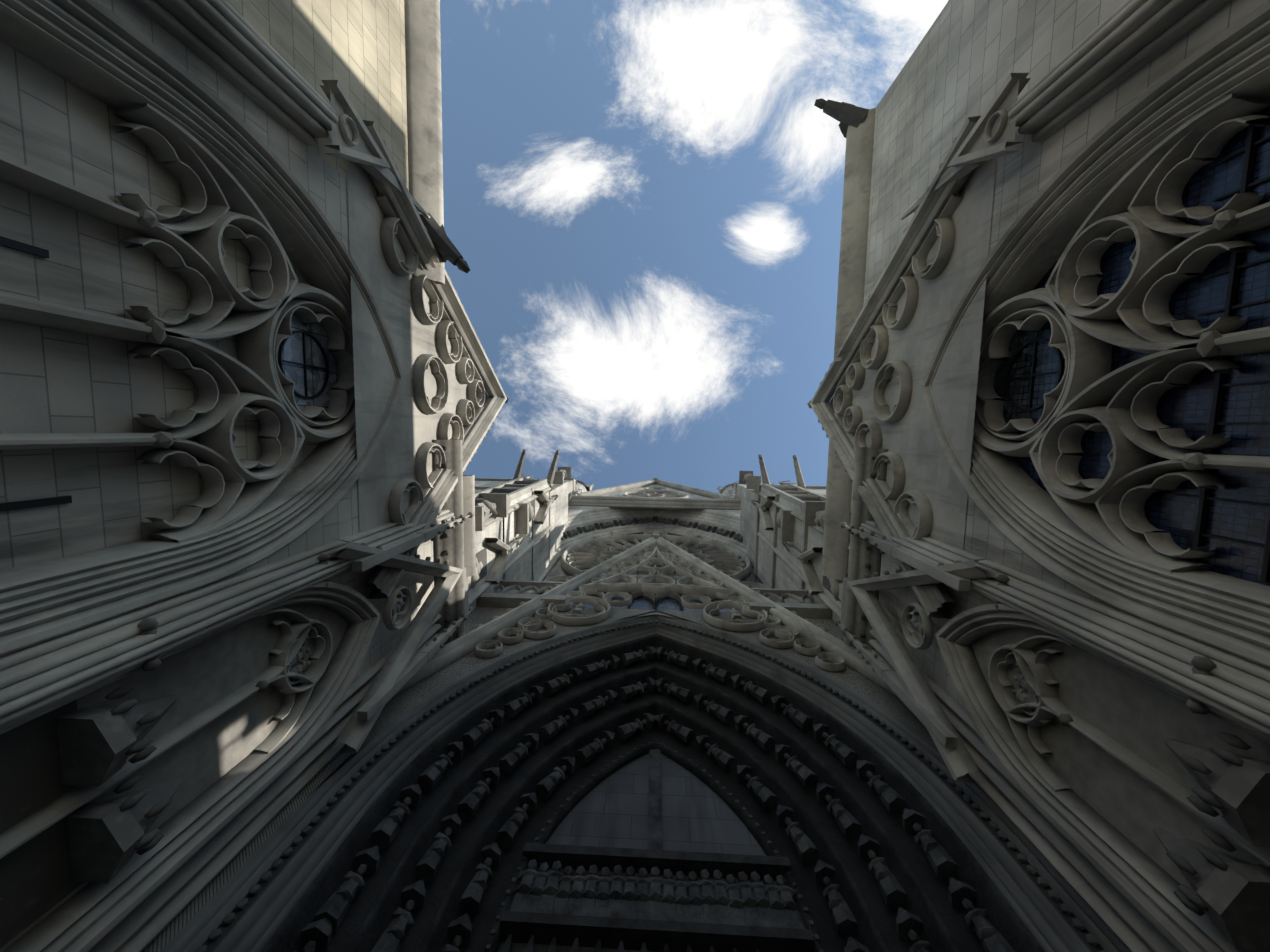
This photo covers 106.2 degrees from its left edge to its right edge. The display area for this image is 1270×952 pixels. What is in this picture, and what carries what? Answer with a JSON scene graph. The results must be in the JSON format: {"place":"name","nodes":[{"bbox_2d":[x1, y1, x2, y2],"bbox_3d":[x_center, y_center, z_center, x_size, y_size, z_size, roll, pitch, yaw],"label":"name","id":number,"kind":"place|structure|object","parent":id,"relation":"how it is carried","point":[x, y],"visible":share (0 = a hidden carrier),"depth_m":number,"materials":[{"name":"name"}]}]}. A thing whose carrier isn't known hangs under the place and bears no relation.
{"place":"outdoors","nodes":[
{"label":"outdoors","id":0,"kind":"place"},
{"bbox_2d":[226,0,408,481],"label":"side wall","id":1,"kind":"structure","parent":0,"point":[356,49],"depth_m":7.90,"materials":[{"name":"stone"}]},
{"bbox_2d":[98,0,359,579],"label":"side wall","id":2,"kind":"structure","parent":1,"relation":"attached to","point":[323,182],"depth_m":6.74,"materials":[{"name":"stone"}]},
{"bbox_2d":[404,0,475,576],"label":"buttress","id":3,"kind":"structure","parent":1,"relation":"attached to","point":[423,84],"depth_m":9.96,"materials":[{"name":"stone"}]},
{"bbox_2d":[419,213,469,272],"bbox_3d":[-4.144,-4.961,10.258,0.568,0.494,1.583,-38,-87,5],"label":"gargoyle","id":4,"kind":"object","parent":3,"relation":"attached to","point":[445,247],"visible":0.79,"depth_m":10.12,"materials":[{"name":"stone"}]},
{"bbox_2d":[432,439,464,644],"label":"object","id":5,"kind":"structure","parent":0,"point":[448,545],"depth_m":11.62,"materials":[{"name":"grey stone"}]},
{"bbox_2d":[464,487,558,611],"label":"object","id":6,"kind":"object","parent":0,"point":[525,516],"visible":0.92,"depth_m":16.61,"materials":[{"name":"grey stone"}]},
{"bbox_2d":[475,467,570,580],"bbox_3d":[-6.321,3.500,20.931,4.459,17.700,6.839,1,-85,2],"label":"buttress","id":7,"kind":"object","parent":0,"point":[488,505],"visible":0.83,"depth_m":18.94,"materials":[{"name":"grey stone"}]},
{"bbox_2d":[142,607,977,951],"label":"portal wall","id":8,"kind":"structure","parent":0,"point":[420,691],"depth_m":10.05,"materials":[{"name":"grey stone"}]},
{"bbox_2d":[392,531,896,697],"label":"gable","id":9,"kind":"structure","parent":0,"point":[656,548],"depth_m":14.06,"materials":[{"name":"grey stone"}]},
{"bbox_2d":[440,0,970,498],"label":"sky","id":10,"kind":"structure","parent":0,"point":[643,199],"materials":[{"name":"blue"}]},
{"bbox_2d":[751,492,849,625],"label":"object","id":11,"kind":"object","parent":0,"point":[786,516],"visible":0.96,"depth_m":16.34,"materials":[{"name":"grey stone"}]},
{"bbox_2d":[843,448,887,649],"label":"buttress","id":12,"kind":"structure","parent":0,"point":[864,557],"depth_m":11.22,"materials":[{"name":"grey stone"}]},
{"bbox_2d":[851,0,1125,507],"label":"side wall","id":13,"kind":"structure","parent":0,"point":[966,59],"depth_m":8.68,"materials":[{"name":"stone"}]},
{"bbox_2d":[821,108,875,580],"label":"buttress","id":14,"kind":"structure","parent":13,"relation":"attached to","point":[855,211],"depth_m":12.40,"materials":[{"name":"stone"}]},
{"bbox_2d":[814,98,869,137],"bbox_3d":[5.353,-9.353,12.146,0.653,0.663,1.496,-43,-88,5],"label":"gargoyle","id":15,"kind":"object","parent":14,"relation":"attached to","point":[845,115],"visible":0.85,"depth_m":12.11,"materials":[{"name":"stone"}]},
{"label":"ground","id":16,"kind":"structure","parent":0,"visible":0},
{"bbox_2d":[0,0,403,656],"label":"tracery window","id":17,"kind":"structure","parent":16,"relation":"on","point":[230,172],"depth_m":5.67,"materials":[{"name":"grey stone"}]},
{"bbox_2d":[0,41,318,569],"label":"window panel","id":18,"kind":"structure","parent":17,"relation":"in","point":[52,380],"depth_m":4.75,"materials":[{"name":"grey stone"}]},
{"bbox_2d":[0,236,71,511],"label":"slit window","id":19,"kind":"structure","parent":18,"relation":"in","point":[39,252],"depth_m":4.32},
{"bbox_2d":[277,298,339,427],"bbox_3d":[-5.316,-1.790,7.697,0.040,2.100,2.100,1,-85,2],"label":"window","id":20,"kind":"structure","parent":17,"relation":"in","point":[293,349],"depth_m":7.80,"materials":[{"name":"glass"}]},
{"bbox_2d":[346,120,508,598],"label":"gable","id":21,"kind":"structure","parent":17,"relation":"attached to","point":[448,372],"depth_m":9.68,"materials":[{"name":"grey stone"}]},
{"bbox_2d":[0,0,455,730],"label":"piers","id":22,"kind":"structure","parent":16,"relation":"on","point":[228,42],"depth_m":5.32,"materials":[{"name":"stone"}]},
{"bbox_2d":[0,512,474,951],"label":"flank bay","id":23,"kind":"object","parent":16,"relation":"on","point":[123,797],"visible":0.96,"depth_m":5.26,"materials":[{"name":"grey stone"}]},
{"bbox_2d":[89,540,433,951],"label":"carved ornament","id":24,"kind":"object","parent":16,"relation":"on","point":[385,640],"depth_m":9.41,"materials":[{"name":"stone"}]},
{"bbox_2d":[465,481,567,613],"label":"buttress","id":25,"kind":"structure","parent":16,"relation":"on","point":[520,568],"depth_m":20.91,"materials":[{"name":"grey stone"}]},
{"bbox_2d":[475,483,529,503],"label":"buttress niches","id":26,"kind":"object","parent":25,"relation":"in","point":[480,497],"visible":0.07,"depth_m":19.52,"materials":[{"name":"grey stone"}]},
{"bbox_2d":[522,474,576,493],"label":"buttress pinnacles","id":27,"kind":"object","parent":25,"relation":"on","point":[571,483],"visible":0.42,"depth_m":32.65,"materials":[{"name":"grey stone"}]},
{"bbox_2d":[574,480,588,492],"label":"stair turret","id":28,"kind":"object","parent":25,"relation":"on","point":[583,486],"visible":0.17,"depth_m":47.96,"materials":[{"name":"stone"}]},
{"bbox_2d":[527,507,751,593],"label":"wall","id":29,"kind":"structure","parent":25,"relation":"attached to","point":[712,518],"depth_m":32.89,"materials":[{"name":"grey stone"}]},
{"bbox_2d":[561,516,742,542],"bbox_3d":[1.132,4.093,26.378,12.963,18.652,0.603,1,-85,2],"label":"arch","id":30,"kind":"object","parent":29,"relation":"attached to","point":[704,527],"visible":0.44,"depth_m":32.57,"materials":[{"name":"grey stone"}]},
{"bbox_2d":[528,530,776,611],"bbox_3d":[1.032,4.774,24.264,10.900,19.110,0.360,1,-85,2],"label":"rose tracery","id":31,"kind":"object","parent":29,"relation":"in","point":[718,555],"visible":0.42,"depth_m":27.16,"materials":[{"name":"grey stone"}]},
{"bbox_2d":[539,533,762,612],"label":"rose glazing","id":32,"kind":"structure","parent":31,"relation":"in","point":[647,603],"depth_m":20.49,"materials":[{"name":"glass"}]},
{"bbox_2d":[513,449,805,504],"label":"pinnacles","id":33,"kind":"object","parent":25,"relation":"on","point":[764,475],"visible":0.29,"depth_m":24.10,"materials":[{"name":"stone"}]},
{"bbox_2d":[260,634,1044,951],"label":"archivolts","id":34,"kind":"object","parent":16,"relation":"on","point":[376,902],"visible":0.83,"depth_m":8.36,"materials":[{"name":"grey stone"}]},
{"bbox_2d":[497,753,777,951],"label":"tympanum","id":35,"kind":"object","parent":34,"relation":"in","point":[698,815],"visible":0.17,"depth_m":9.17,"materials":[{"name":"stone"}]},
{"bbox_2d":[160,610,1129,951],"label":"portal outer mouldings","id":36,"kind":"object","parent":34,"relation":"attached to","point":[274,900],"visible":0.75,"depth_m":7.28,"materials":[{"name":"grey stone"}]},
{"bbox_2d":[194,620,1106,951],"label":"arch molding","id":37,"kind":"structure","parent":34,"relation":"attached to","point":[306,830],"depth_m":7.46,"materials":[{"name":"grey stone"}]},
{"bbox_2d":[476,580,831,618],"bbox_3d":[0.529,4.763,15.458,11.070,2.050,2.120,1,-85,2],"label":"gallery","id":38,"kind":"object","parent":34,"relation":"attached to","point":[802,608],"visible":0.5,"depth_m":14.58,"materials":[{"name":"stone"}]},
{"bbox_2d":[294,647,1014,951],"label":"archivolt sculptures","id":39,"kind":"object","parent":34,"relation":"attached to","point":[316,935],"visible":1,"depth_m":8.17},
{"bbox_2d":[568,484,739,515],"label":"molding","id":40,"kind":"structure","parent":16,"relation":"on","point":[621,493],"depth_m":40.09,"materials":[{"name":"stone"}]},
{"bbox_2d":[568,477,740,509],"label":"gable","id":41,"kind":"structure","parent":40,"relation":"attached to","point":[659,497],"depth_m":34.54,"materials":[{"name":"stone"}]},
{"bbox_2d":[500,749,814,951],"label":"tympanum sculpture","id":42,"kind":"object","parent":16,"relation":"on","point":[555,906],"visible":1,"depth_m":7.27,"materials":[{"name":"grey stone"}]},
{"bbox_2d":[739,471,851,626],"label":"buttress","id":43,"kind":"structure","parent":16,"relation":"on","point":[787,576],"depth_m":20.55,"materials":[{"name":"grey stone"}]},
{"bbox_2d":[719,484,738,515],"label":"stair turret","id":44,"kind":"object","parent":43,"relation":"on","point":[727,489],"visible":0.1,"depth_m":47.20,"materials":[{"name":"stone"}]},
{"bbox_2d":[732,480,796,497],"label":"buttress pinnacles","id":45,"kind":"object","parent":43,"relation":"on","point":[737,487],"visible":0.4,"depth_m":32.28,"materials":[{"name":"grey stone"}]},
{"bbox_2d":[781,490,850,514],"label":"buttress niches","id":46,"kind":"object","parent":43,"relation":"in","point":[806,499],"depth_m":19.21,"materials":[{"name":"grey stone"}]},
{"bbox_2d":[834,522,1269,951],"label":"flank bay","id":47,"kind":"object","parent":16,"relation":"on","point":[1148,799],"visible":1,"depth_m":5.43,"materials":[{"name":"grey stone"}]},
{"bbox_2d":[879,553,1178,951],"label":"carved ornament","id":48,"kind":"object","parent":47,"relation":"attached to","point":[929,661],"depth_m":8.94,"materials":[{"name":"stone"}]},
{"bbox_2d":[859,0,1269,739],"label":"piers","id":49,"kind":"structure","parent":16,"relation":"on","point":[1121,44],"depth_m":5.29,"materials":[{"name":"stone"}]},
{"bbox_2d":[922,0,1269,668],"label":"tracery window","id":50,"kind":"structure","parent":16,"relation":"on","point":[1125,174],"depth_m":5.48,"materials":[{"name":"grey stone"}]},
{"bbox_2d":[808,116,996,618],"bbox_3d":[5.519,-1.936,11.465,0.420,7.595,8.181,1,-85,2],"label":"gable window","id":51,"kind":"structure","parent":50,"relation":"attached to","point":[872,380],"depth_m":9.25,"materials":[{"name":"grey stone"}]},
{"bbox_2d":[993,111,1269,581],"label":"bars","id":52,"kind":"object","parent":50,"relation":"attached to","point":[1219,385],"depth_m":5.22,"materials":[{"name":"black metal"}]},
{"bbox_2d":[1012,103,1269,585],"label":"window panel","id":53,"kind":"structure","parent":50,"relation":"in","point":[1179,405],"depth_m":4.86,"materials":[{"name":"blue glass"}]},
{"bbox_2d":[963,0,1267,609],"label":"side wall","id":54,"kind":"structure","parent":16,"relation":"on","point":[1021,183],"depth_m":6.37,"materials":[{"name":"stone"}]}
]}

